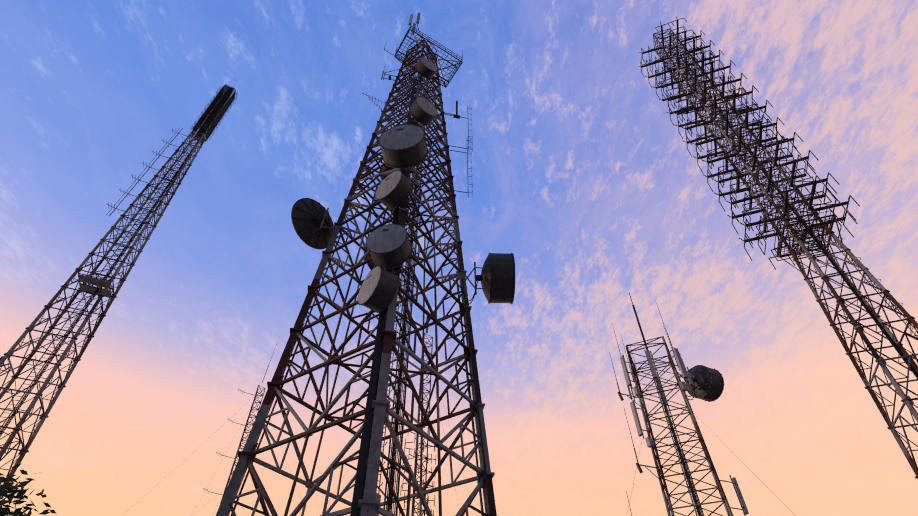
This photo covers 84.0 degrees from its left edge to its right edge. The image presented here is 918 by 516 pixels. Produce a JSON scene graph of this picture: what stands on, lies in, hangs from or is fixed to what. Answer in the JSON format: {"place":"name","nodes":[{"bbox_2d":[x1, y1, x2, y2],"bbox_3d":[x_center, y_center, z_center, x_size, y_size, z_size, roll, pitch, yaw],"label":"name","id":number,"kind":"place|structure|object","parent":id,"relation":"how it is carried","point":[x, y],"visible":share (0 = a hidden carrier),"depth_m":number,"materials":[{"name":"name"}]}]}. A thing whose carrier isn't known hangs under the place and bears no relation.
{"place":"outdoors","nodes":[
{"label":"outdoors","id":0,"kind":"place"},
{"bbox_2d":[0,463,56,515],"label":"tree","id":1,"kind":"object","parent":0,"point":[13,491],"visible":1,"depth_m":24.59,"materials":[{"name":"green plant"}]},
{"bbox_2d":[0,0,917,515],"label":"sky","id":2,"kind":"structure","parent":0,"point":[581,172],"materials":[{"name":"blue"}]},
{"bbox_3d":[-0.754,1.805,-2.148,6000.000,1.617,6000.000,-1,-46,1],"label":"ground","id":3,"kind":"structure","parent":0,"visible":0},
{"bbox_2d":[0,84,237,496],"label":"broadcast tower","id":4,"kind":"structure","parent":3,"relation":"on","point":[211,114],"depth_m":40.07,"materials":[{"name":"metal"}]},
{"bbox_2d":[128,336,307,515],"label":"guyed mast","id":5,"kind":"object","parent":3,"relation":"on","point":[244,431],"visible":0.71,"depth_m":49.46,"materials":[{"name":"metal"}]},
{"bbox_2d":[216,13,514,515],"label":"communications tower","id":6,"kind":"structure","parent":3,"relation":"on","point":[389,249],"depth_m":28.22,"materials":[{"name":"metal"}]},
{"bbox_2d":[321,316,474,515],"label":"guyed mast","id":7,"kind":"object","parent":3,"relation":"on","point":[416,453],"visible":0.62,"depth_m":40.88,"materials":[{"name":"metal"}]},
{"bbox_2d":[609,293,795,515],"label":"cell mast","id":8,"kind":"object","parent":3,"relation":"on","point":[703,382],"visible":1,"depth_m":35.36,"materials":[{"name":"metal"}]},
{"bbox_2d":[638,17,917,478],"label":"antenna tower","id":9,"kind":"structure","parent":3,"relation":"on","point":[804,231],"depth_m":46.24,"materials":[{"name":"metal"}]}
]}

